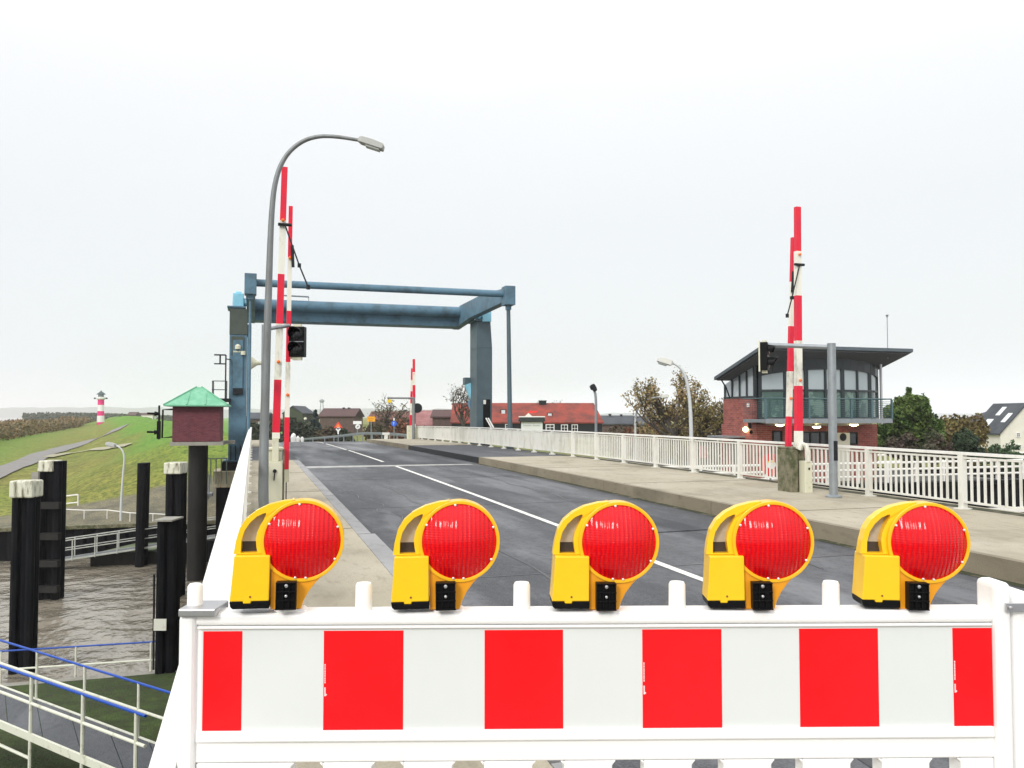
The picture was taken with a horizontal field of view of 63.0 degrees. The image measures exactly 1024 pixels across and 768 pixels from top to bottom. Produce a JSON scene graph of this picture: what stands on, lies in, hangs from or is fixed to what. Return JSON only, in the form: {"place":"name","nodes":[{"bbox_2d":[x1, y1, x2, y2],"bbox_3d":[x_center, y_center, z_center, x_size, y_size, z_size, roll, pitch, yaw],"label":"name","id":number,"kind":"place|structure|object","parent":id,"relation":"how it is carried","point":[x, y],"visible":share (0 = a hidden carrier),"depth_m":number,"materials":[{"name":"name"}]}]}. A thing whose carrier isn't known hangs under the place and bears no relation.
{"place":"outdoors","nodes":[
{"label":"outdoors","id":0,"kind":"place"},
{"bbox_2d":[0,424,127,477],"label":"path","id":1,"kind":"structure","parent":0,"point":[15,465],"depth_m":87.14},
{"bbox_2d":[43,443,130,456],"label":"path","id":2,"kind":"structure","parent":0,"point":[96,448],"depth_m":90.44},
{"bbox_2d":[0,418,208,682],"bbox_3d":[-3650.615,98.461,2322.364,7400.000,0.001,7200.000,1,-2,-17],"label":"water","id":3,"kind":"structure","parent":0,"point":[111,604],"depth_m":33.19,"materials":[{"name":"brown liquid"}]},
{"bbox_2d":[8,480,42,674],"bbox_3d":[-15.350,7.544,26.275,0.741,9.008,0.719,0,-2,0],"label":"mooring pile","id":4,"kind":"object","parent":3,"relation":"in","point":[25,495],"visible":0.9,"depth_m":26.13,"materials":[{"name":"wood"}]},
{"bbox_2d":[31,460,66,599],"bbox_3d":[-20.294,7.917,36.761,1.255,9.079,1.281,0,-2,0],"label":"mooring pile","id":5,"kind":"object","parent":3,"relation":"in","point":[52,474],"visible":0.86,"depth_m":36.67,"materials":[{"name":"wood"}]},
{"bbox_2d":[135,462,149,566],"bbox_3d":[-19.915,8.515,44.939,0.561,8.525,0.954,0,-2,0],"label":"mooring pile","id":6,"kind":"object","parent":3,"relation":"in","point":[142,507],"visible":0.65,"depth_m":44.64,"materials":[{"name":"wood"}]},
{"bbox_2d":[90,537,214,565],"bbox_3d":[-19.322,9.808,47.046,7.629,2.100,3.600,1,-2,-17],"label":"pontoon","id":7,"kind":"object","parent":3,"relation":"on","point":[125,558],"visible":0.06,"depth_m":45.23,"materials":[{"name":"metal"}]},
{"bbox_2d":[65,517,215,560],"bbox_3d":[-20.144,8.370,45.209,8.592,2.038,1.008,1,-2,-21],"label":"gangway","id":8,"kind":"object","parent":7,"relation":"on","point":[96,553],"visible":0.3,"depth_m":44.56,"materials":[{"name":"metal"}]},
{"bbox_2d":[152,516,183,673],"bbox_3d":[-10.667,8.094,25.755,0.614,7.869,0.900,0,-2,0],"label":"mooring pile","id":9,"kind":"object","parent":3,"relation":"in","point":[165,647],"visible":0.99,"depth_m":25.63,"materials":[{"name":"wood"}]},
{"bbox_2d":[164,462,187,596],"bbox_3d":[-15.111,7.999,37.433,0.757,8.967,0.992,0,-2,0],"label":"mooring pile","id":10,"kind":"object","parent":3,"relation":"in","point":[176,490],"visible":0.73,"depth_m":37.30,"materials":[{"name":"metal"}]},
{"bbox_2d":[147,386,234,580],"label":"control shed","id":11,"kind":"structure","parent":3,"relation":"in","point":[197,421],"depth_m":40.76,"materials":[{"name":"metal"}]},
{"bbox_2d":[207,458,237,538],"bbox_3d":[-15.493,8.265,44.431,3.034,8.981,3.400,1,-2,-17],"label":"tower base","id":12,"kind":"object","parent":3,"relation":"in","point":[223,476],"visible":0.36,"depth_m":43.73,"materials":[{"name":"metal"}]},
{"bbox_2d":[250,447,291,460],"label":"pavement","id":13,"kind":"structure","parent":0,"point":[255,453],"depth_m":35.76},
{"bbox_2d":[284,206,294,498],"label":"barrier gate","id":14,"kind":"structure","parent":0,"point":[291,263],"depth_m":15.90,"materials":[{"name":"red"}]},
{"bbox_2d":[279,441,407,450],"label":"road","id":15,"kind":"structure","parent":0,"point":[325,446],"depth_m":53.67,"materials":[{"name":"asphalt"}]},
{"bbox_2d":[250,421,259,439],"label":"shrub","id":16,"kind":"object","parent":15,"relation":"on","point":[255,426],"visible":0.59,"depth_m":117.05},
{"bbox_2d":[280,416,305,441],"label":"shrub","id":17,"kind":"object","parent":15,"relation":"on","point":[295,426],"visible":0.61,"depth_m":107.21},
{"bbox_2d":[367,439,407,448],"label":"kerb","id":18,"kind":"structure","parent":15,"relation":"on","point":[398,445],"depth_m":54.62,"materials":[{"name":"concrete"}]},
{"bbox_2d":[289,450,473,465],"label":"road","id":19,"kind":"structure","parent":0,"point":[350,458],"depth_m":36.89,"materials":[{"name":"asphalt"}]},
{"bbox_2d":[247,460,552,767],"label":"pavement","id":20,"kind":"structure","parent":0,"point":[358,561],"depth_m":8.93,"materials":[{"name":"concrete"}]},
{"bbox_2d":[149,427,252,767],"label":"bridge railing","id":21,"kind":"object","parent":20,"relation":"on","point":[217,582],"visible":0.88,"depth_m":3.87,"materials":[{"name":"metal"}]},
{"bbox_2d":[254,324,306,510],"bbox_3d":[-4.143,0.546,14.967,0.367,3.357,1.155,-1,-2,23],"label":"traffic signal","id":22,"kind":"object","parent":20,"relation":"on","point":[297,335],"visible":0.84,"depth_m":15.34,"materials":[{"name":"metal"}]},
{"bbox_2d":[268,167,309,502],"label":"barrier gate","id":23,"kind":"structure","parent":20,"relation":"on","point":[276,478],"depth_m":15.19,"materials":[{"name":"white"}]},
{"bbox_2d":[258,134,384,507],"bbox_3d":[-3.110,-0.969,13.648,2.004,6.302,0.191,0,-2,0],"label":"street lamp","id":24,"kind":"object","parent":20,"relation":"on","point":[263,467],"visible":0.91,"depth_m":13.60,"materials":[{"name":"metal"}]},
{"bbox_2d":[177,577,1023,767],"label":"plastic barrier","id":25,"kind":"object","parent":20,"relation":"on","point":[829,682],"visible":1,"depth_m":1.74,"materials":[{"name":"white plastic"}]},
{"bbox_2d":[229,498,343,613],"bbox_3d":[-0.469,0.360,1.754,0.226,0.244,0.105,1,-2,-11],"label":"warning light","id":26,"kind":"object","parent":25,"relation":"on","point":[288,552],"visible":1,"depth_m":1.72,"materials":[{"name":"red plastic"}]},
{"bbox_2d":[391,499,499,611],"bbox_3d":[-0.140,0.363,1.763,0.226,0.244,0.105,0,-2,-5],"label":"warning light","id":27,"kind":"object","parent":25,"relation":"on","point":[452,545],"visible":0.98,"depth_m":1.73,"materials":[{"name":"yellow plastic"}]},
{"bbox_2d":[550,500,658,610],"bbox_3d":[0.195,0.366,1.770,0.226,0.244,0.105,0,-2,-2],"label":"warning light","id":28,"kind":"object","parent":25,"relation":"on","point":[605,554],"visible":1,"depth_m":1.74,"materials":[{"name":"yellow plastic"}]},
{"bbox_2d":[702,499,813,609],"bbox_3d":[0.522,0.367,1.778,0.226,0.244,0.105,-1,-2,3],"label":"warning light","id":29,"kind":"object","parent":25,"relation":"on","point":[758,554],"visible":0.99,"depth_m":1.75,"materials":[{"name":"yellow plastic"}]},
{"bbox_2d":[852,500,970,610],"bbox_3d":[0.852,0.369,1.784,0.226,0.244,0.105,0,-2,4],"label":"warning light","id":30,"kind":"object","parent":25,"relation":"on","point":[911,555],"visible":1,"depth_m":1.75,"materials":[{"name":"yellow plastic"}]},
{"bbox_2d":[1009,586,1023,767],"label":"plastic barrier","id":31,"kind":"object","parent":20,"relation":"on","point":[1017,638],"visible":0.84,"depth_m":1.74,"materials":[{"name":"white plastic"}]},
{"bbox_2d":[372,439,477,444],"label":"pavement","id":32,"kind":"structure","parent":0,"point":[416,442],"depth_m":53.62,"materials":[{"name":"concrete"}]},
{"bbox_2d":[387,397,421,438],"bbox_3d":[-8.249,2.641,64.301,2.690,3.251,0.263,1,-2,-14],"label":"traffic signal","id":33,"kind":"object","parent":32,"relation":"on","point":[416,407],"visible":0.94,"depth_m":64.36,"materials":[{"name":"grey paint"}]},
{"bbox_2d":[407,359,419,438],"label":"barrier gate","id":34,"kind":"structure","parent":32,"relation":"on","point":[409,432],"depth_m":64.90,"materials":[{"name":"red"}]},
{"bbox_2d":[0,407,974,417],"bbox_3d":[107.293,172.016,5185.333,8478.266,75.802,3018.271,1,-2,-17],"label":"hills","id":35,"kind":"structure","parent":0,"point":[14,412],"depth_m":4997.61,"materials":[{"name":"plant"}]},
{"bbox_2d":[411,445,564,456],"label":"pavement","id":36,"kind":"structure","parent":0,"point":[480,451],"depth_m":38.84,"materials":[{"name":"concrete"}]},
{"bbox_2d":[0,416,1000,767],"bbox_3d":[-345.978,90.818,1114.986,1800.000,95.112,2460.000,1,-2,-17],"label":"ground","id":37,"kind":"structure","parent":0,"point":[94,478],"depth_m":56.81,"materials":[{"name":"plant"}]},
{"bbox_2d":[0,416,93,440],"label":"riverside scrub","id":38,"kind":"object","parent":37,"relation":"on","point":[14,429],"visible":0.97,"depth_m":176.39,"materials":[{"name":"brown plant"}]},
{"bbox_2d":[0,639,170,767],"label":"access walkway","id":39,"kind":"structure","parent":37,"relation":"on","point":[102,745],"depth_m":15.73,"materials":[{"name":"metal"}]},
{"bbox_2d":[1,671,176,685],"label":"bank edging","id":40,"kind":"object","parent":37,"relation":"on","point":[78,678],"depth_m":25.11,"materials":[{"name":"concrete"}]},
{"bbox_2d":[0,641,151,683],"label":"waterside railing","id":41,"kind":"object","parent":40,"relation":"on","point":[75,667],"visible":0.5,"depth_m":25.29,"materials":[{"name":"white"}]},
{"bbox_2d":[21,412,171,421],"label":"distant wood","id":42,"kind":"object","parent":37,"relation":"on","point":[41,416],"visible":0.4,"depth_m":573.90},
{"bbox_2d":[94,390,107,424],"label":"lighthouse","id":43,"kind":"object","parent":37,"relation":"on","point":[100,398],"visible":0.94,"depth_m":298.98,"materials":[{"name":"pink"}]},
{"bbox_2d":[0,519,215,560],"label":"quay wall","id":44,"kind":"structure","parent":37,"relation":"on","point":[73,530],"depth_m":47.70,"materials":[{"name":"metal"}]},
{"bbox_2d":[105,442,124,520],"bbox_3d":[-23.671,5.819,49.811,1.143,4.714,0.336,0,-2,0],"label":"street lamp","id":45,"kind":"object","parent":37,"relation":"on","point":[109,444],"visible":1,"depth_m":49.76,"materials":[{"name":"grey"}]},
{"bbox_2d":[66,509,164,521],"bbox_3d":[-23.596,7.920,49.827,7.594,0.822,0.431,0,-2,8],"label":"bank railing","id":46,"kind":"object","parent":37,"relation":"on","point":[112,510],"visible":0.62,"depth_m":49.98,"materials":[{"name":"metal"}]},
{"bbox_2d":[246,413,272,432],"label":"house","id":47,"kind":"structure","parent":37,"relation":"on","point":[254,417],"depth_m":160.74,"materials":[{"name":"grey brick"}]},
{"bbox_2d":[282,406,313,437],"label":"house","id":48,"kind":"structure","parent":37,"relation":"on","point":[300,413],"depth_m":150.24,"materials":[{"name":"paint"}]},
{"bbox_2d":[299,421,316,441],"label":"shrub","id":49,"kind":"object","parent":37,"relation":"on","point":[308,432],"visible":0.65,"depth_m":106.93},
{"bbox_2d":[310,409,321,429],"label":"fir tree","id":50,"kind":"object","parent":37,"relation":"on","point":[315,422],"visible":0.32,"depth_m":119.51,"materials":[{"name":"green plant"}]},
{"bbox_2d":[315,425,337,441],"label":"shrub","id":51,"kind":"object","parent":37,"relation":"on","point":[329,430],"visible":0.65,"depth_m":106.95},
{"bbox_2d":[318,407,364,432],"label":"house","id":52,"kind":"structure","parent":37,"relation":"on","point":[343,417],"depth_m":149.88,"materials":[{"name":"brown brick"}]},
{"bbox_2d":[334,427,354,441],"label":"shrub","id":53,"kind":"object","parent":37,"relation":"on","point":[343,430],"visible":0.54,"depth_m":106.92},
{"bbox_2d":[304,432,406,441],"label":"guard rail","id":54,"kind":"object","parent":37,"relation":"on","point":[362,434],"visible":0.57,"depth_m":79.89,"materials":[{"name":"metal"}]},
{"bbox_2d":[362,422,385,440],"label":"shrub","id":55,"kind":"object","parent":37,"relation":"on","point":[376,427],"visible":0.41,"depth_m":111.36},
{"bbox_2d":[367,393,409,430],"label":"broadleaf tree","id":56,"kind":"object","parent":37,"relation":"on","point":[386,421],"visible":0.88,"depth_m":119.06,"materials":[{"name":"brown plant"}]},
{"bbox_2d":[369,411,409,433],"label":"house","id":57,"kind":"structure","parent":37,"relation":"on","point":[390,419],"depth_m":135.39,"materials":[{"name":"brown brick"}]},
{"bbox_2d":[386,419,408,438],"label":"shrub","id":58,"kind":"object","parent":37,"relation":"on","point":[401,426],"visible":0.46,"depth_m":110.85,"materials":[{"name":"brown plant"}]},
{"bbox_2d":[416,410,432,425],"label":"house","id":59,"kind":"structure","parent":37,"relation":"on","point":[423,418],"depth_m":122.03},
{"bbox_2d":[430,410,451,439],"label":"house","id":60,"kind":"structure","parent":37,"relation":"on","point":[441,417],"depth_m":117.89,"materials":[{"name":"brown brick"}]},
{"bbox_2d":[443,383,469,442],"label":"broadleaf tree","id":61,"kind":"object","parent":37,"relation":"on","point":[462,416],"visible":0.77,"depth_m":100.25,"materials":[{"name":"brown plant"}]},
{"bbox_2d":[450,400,603,437],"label":"house","id":62,"kind":"structure","parent":37,"relation":"on","point":[570,416],"depth_m":113.30,"materials":[{"name":"red brick"}]},
{"bbox_2d":[518,411,544,431],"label":"kiosk","id":63,"kind":"object","parent":37,"relation":"on","point":[528,421],"visible":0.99,"depth_m":103.75,"materials":[{"name":"white metal"}]},
{"bbox_2d":[600,414,633,434],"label":"house","id":64,"kind":"structure","parent":37,"relation":"on","point":[610,420],"depth_m":130.62,"materials":[{"name":"grey brick"}]},
{"bbox_2d":[599,424,637,455],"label":"shrub","id":65,"kind":"object","parent":37,"relation":"on","point":[612,429],"visible":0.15,"depth_m":71.37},
{"bbox_2d":[618,422,672,456],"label":"shrub","id":66,"kind":"object","parent":37,"relation":"on","point":[630,429],"visible":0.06,"depth_m":69.39,"materials":[{"name":"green plant"}]},
{"bbox_2d":[633,422,701,458],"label":"shrub","id":67,"kind":"object","parent":37,"relation":"on","point":[661,429],"visible":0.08,"depth_m":65.25,"materials":[{"name":"green plant"}]},
{"bbox_2d":[668,416,719,461],"bbox_3d":[14.548,4.339,63.090,6.700,4.124,4.440,1,-2,-17],"label":"shrub","id":68,"kind":"object","parent":37,"relation":"on","point":[696,439],"visible":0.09,"depth_m":62.40,"materials":[{"name":"green plant"}]},
{"bbox_2d":[611,457,995,482],"bbox_3d":[10.748,5.446,52.355,24.200,0.230,27.600,1,-2,-17],"label":"quay apron","id":69,"kind":"object","parent":37,"relation":"on","point":[920,477],"visible":0.04,"depth_m":48.27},
{"bbox_2d":[589,384,597,457],"bbox_3d":[5.860,2.971,59.930,0.561,5.967,0.540,0,-2,0],"label":"street lamp","id":70,"kind":"object","parent":69,"relation":"on","point":[593,387],"visible":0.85,"depth_m":59.86,"materials":[{"name":"metal"}]},
{"bbox_2d":[634,394,668,459],"bbox_3d":[10.330,3.401,61.915,2.564,5.262,0.421,0,-2,0],"label":"street lamp","id":71,"kind":"object","parent":69,"relation":"on","point":[664,396],"visible":0.74,"depth_m":61.88,"materials":[{"name":"grey"}]},
{"bbox_2d":[620,365,721,461],"bbox_3d":[11.348,2.640,62.576,6.988,8.039,7.003,1,-2,-17],"label":"broadleaf tree","id":72,"kind":"object","parent":69,"relation":"on","point":[655,407],"visible":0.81,"depth_m":61.95,"materials":[{"name":"brown plant"}]},
{"bbox_2d":[657,357,692,468],"bbox_3d":[8.227,1.827,41.961,1.798,6.355,0.472,0,-2,0],"label":"street lamp","id":73,"kind":"object","parent":69,"relation":"on","point":[663,361],"visible":0.8,"depth_m":41.91,"materials":[{"name":"grey"}]},
{"bbox_2d":[666,396,722,463],"bbox_3d":[14.144,3.494,57.998,6.698,5.869,4.984,1,-2,-17],"label":"broadleaf tree","id":74,"kind":"object","parent":69,"relation":"on","point":[700,415],"visible":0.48,"depth_m":58.10,"materials":[{"name":"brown plant"}]},
{"bbox_2d":[707,315,912,481],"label":"control building","id":75,"kind":"structure","parent":69,"relation":"on","point":[754,403],"depth_m":41.78,"materials":[{"name":"red brick"}]},
{"bbox_2d":[725,367,752,396],"bbox_3d":[11.699,-0.112,42.914,0.030,1.504,2.700,1,-2,-17],"label":"side window pane","id":76,"kind":"structure","parent":75,"relation":"in","point":[750,372],"depth_m":42.63,"materials":[{"name":"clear glass"}]},
{"bbox_2d":[723,366,756,398],"bbox_3d":[11.687,-0.044,42.934,0.140,1.568,2.850,1,-2,-17],"label":"side window frame","id":77,"kind":"structure","parent":75,"relation":"in","point":[754,367],"depth_m":42.20,"materials":[{"name":"grey"}]},
{"bbox_2d":[772,431,782,441],"bbox_3d":[13.234,2.651,41.705,0.563,0.644,0.110,1,-2,-17],"label":"window","id":78,"kind":"structure","parent":75,"relation":"in","point":[777,436],"depth_m":41.70,"materials":[{"name":"grey glass"}]},
{"bbox_2d":[803,431,827,443],"bbox_3d":[15.376,2.779,42.364,1.795,0.740,0.110,1,-2,-17],"label":"window","id":79,"kind":"structure","parent":75,"relation":"in","point":[815,437],"depth_m":42.36,"materials":[{"name":"grey glass"}]},
{"bbox_2d":[877,387,948,467],"bbox_3d":[26.564,3.398,56.104,5.102,6.424,3.755,-2,-3,38],"label":"evergreen tree","id":80,"kind":"object","parent":37,"relation":"on","point":[913,413],"visible":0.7,"depth_m":55.38,"materials":[{"name":"green plant"}]},
{"bbox_2d":[813,478,1023,512],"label":"quay wall","id":81,"kind":"structure","parent":37,"relation":"on","point":[1017,495],"depth_m":41.00,"materials":[{"name":"metal"}]},
{"bbox_2d":[667,459,1023,483],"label":"quay railing","id":82,"kind":"object","parent":81,"relation":"on","point":[943,470],"visible":0.24,"depth_m":40.43,"materials":[{"name":"metal"}]},
{"bbox_2d":[882,426,955,467],"bbox_3d":[26.177,4.268,53.785,4.264,3.097,2.829,-1,-3,27],"label":"shrub","id":83,"kind":"object","parent":37,"relation":"on","point":[934,440],"visible":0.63,"depth_m":53.58,"materials":[{"name":"plant"}]},
{"bbox_2d":[937,413,990,472],"bbox_3d":[32.175,4.595,59.835,3.726,5.126,3.703,-1,-3,32],"label":"round tree","id":84,"kind":"object","parent":37,"relation":"on","point":[979,429],"visible":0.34,"depth_m":59.28,"materials":[{"name":"brown plant"}]},
{"bbox_2d":[950,427,986,463],"bbox_3d":[30.974,4.216,56.748,2.526,2.565,1.549,0,-2,11],"label":"shrub","id":85,"kind":"object","parent":37,"relation":"on","point":[962,438],"visible":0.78,"depth_m":56.44,"materials":[{"name":"green plant"}]},
{"bbox_2d":[925,465,1018,477],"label":"quay wall","id":86,"kind":"structure","parent":37,"relation":"on","point":[987,470],"depth_m":77.03,"materials":[{"name":"metal"}]},
{"bbox_2d":[980,439,1023,471],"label":"hedge","id":87,"kind":"object","parent":37,"relation":"on","point":[998,449],"visible":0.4,"depth_m":71.51,"materials":[{"name":"green plant"}]},
{"bbox_2d":[981,403,1023,451],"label":"house","id":88,"kind":"structure","parent":37,"relation":"on","point":[1005,421],"depth_m":88.29,"materials":[{"name":"paint"}]},
{"bbox_2d":[0,0,1023,418],"label":"sky","id":89,"kind":"structure","parent":0,"point":[637,172],"materials":[{"name":"white"}]},
{"bbox_2d":[305,442,1023,767],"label":"road","id":90,"kind":"structure","parent":0,"point":[528,513],"depth_m":13.83,"materials":[{"name":"asphalt"}]},
{"bbox_2d":[475,463,1023,587],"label":"curb","id":91,"kind":"structure","parent":90,"relation":"on","point":[960,571],"depth_m":16.62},
{"bbox_2d":[484,456,1023,560],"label":"pavement","id":92,"kind":"structure","parent":0,"point":[998,534],"depth_m":17.36,"materials":[{"name":"concrete"}]},
{"bbox_2d":[416,426,1023,510],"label":"bridge railing","id":93,"kind":"object","parent":92,"relation":"on","point":[536,439],"visible":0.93,"depth_m":21.71,"materials":[{"name":"metal"}]},
{"bbox_2d":[785,237,793,445],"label":"barrier gate","id":94,"kind":"structure","parent":92,"relation":"on","point":[789,403],"depth_m":18.60,"materials":[{"name":"red"}]},
{"bbox_2d":[777,206,812,492],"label":"barrier gate","id":95,"kind":"structure","parent":92,"relation":"on","point":[794,469],"depth_m":18.19,"materials":[{"name":"red"}]},
{"bbox_2d":[576,456,1023,515],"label":"kerb","id":96,"kind":"object","parent":92,"relation":"on","point":[973,508],"visible":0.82,"depth_m":18.02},
{"bbox_2d":[758,340,841,497],"bbox_3d":[6.015,0.685,17.477,1.655,3.281,0.381,-1,-3,34],"label":"traffic signal","id":97,"kind":"object","parent":92,"relation":"on","point":[765,349],"visible":1,"depth_m":17.04,"materials":[{"name":"metal"}]},
{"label":"bridge deck","id":98,"kind":"structure","parent":0,"visible":0},
{"bbox_2d":[308,476,333,495],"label":"kerb","id":99,"kind":"structure","parent":98,"relation":"on","point":[321,487],"depth_m":19.34,"materials":[{"name":"stone"}]},
{"bbox_2d":[325,496,370,534],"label":"kerb","id":100,"kind":"structure","parent":98,"relation":"on","point":[353,521],"depth_m":13.75,"materials":[{"name":"stone"}]},
{"bbox_2d":[358,534,429,591],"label":"kerb","id":101,"kind":"structure","parent":98,"relation":"on","point":[380,549],"depth_m":10.39,"materials":[{"name":"concrete"}]},
{"bbox_2d":[479,457,539,475],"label":"kerb","id":102,"kind":"structure","parent":98,"relation":"on","point":[526,469],"depth_m":28.93,"materials":[{"name":"concrete"}]},
{"bbox_2d":[537,468,603,489],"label":"kerb","id":103,"kind":"structure","parent":98,"relation":"on","point":[592,482],"depth_m":23.23,"materials":[{"name":"concrete"}]},
{"bbox_2d":[604,480,713,513],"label":"kerb","id":104,"kind":"structure","parent":98,"relation":"on","point":[683,501],"depth_m":18.19,"materials":[{"name":"concrete"}]},
{"bbox_2d":[761,454,775,480],"bbox_3d":[6.573,2.352,21.164,0.560,1.180,0.087,-1,-2,15],"label":"navigation sign","id":105,"kind":"object","parent":98,"relation":"attached to","point":[768,465],"visible":0.41,"depth_m":21.16,"materials":[{"name":"red"}]},
{"bbox_2d":[711,501,859,546],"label":"kerb","id":106,"kind":"structure","parent":98,"relation":"on","point":[846,535],"depth_m":12.87,"materials":[{"name":"concrete"}]},
{"bbox_2d":[961,550,1023,583],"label":"kerb","id":107,"kind":"structure","parent":98,"relation":"on","point":[998,567],"depth_m":9.99,"materials":[{"name":"concrete"}]},
{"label":"bridge deck","id":108,"kind":"structure","parent":0,"visible":0},
{"bbox_2d":[408,445,478,462],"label":"kerb","id":109,"kind":"structure","parent":108,"relation":"on","point":[469,458],"depth_m":38.37,"materials":[{"name":"black concrete"}]},
{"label":"bridge pier","id":110,"kind":"structure","parent":0,"visible":0},
{"bbox_2d":[212,273,514,461],"bbox_3d":[-8.088,-0.058,46.095,15.952,10.502,12.020,1,-2,-17],"label":"lifting frame","id":111,"kind":"object","parent":110,"relation":"on","point":[479,309],"visible":0.87,"depth_m":48.71,"materials":[{"name":"blue metal"}]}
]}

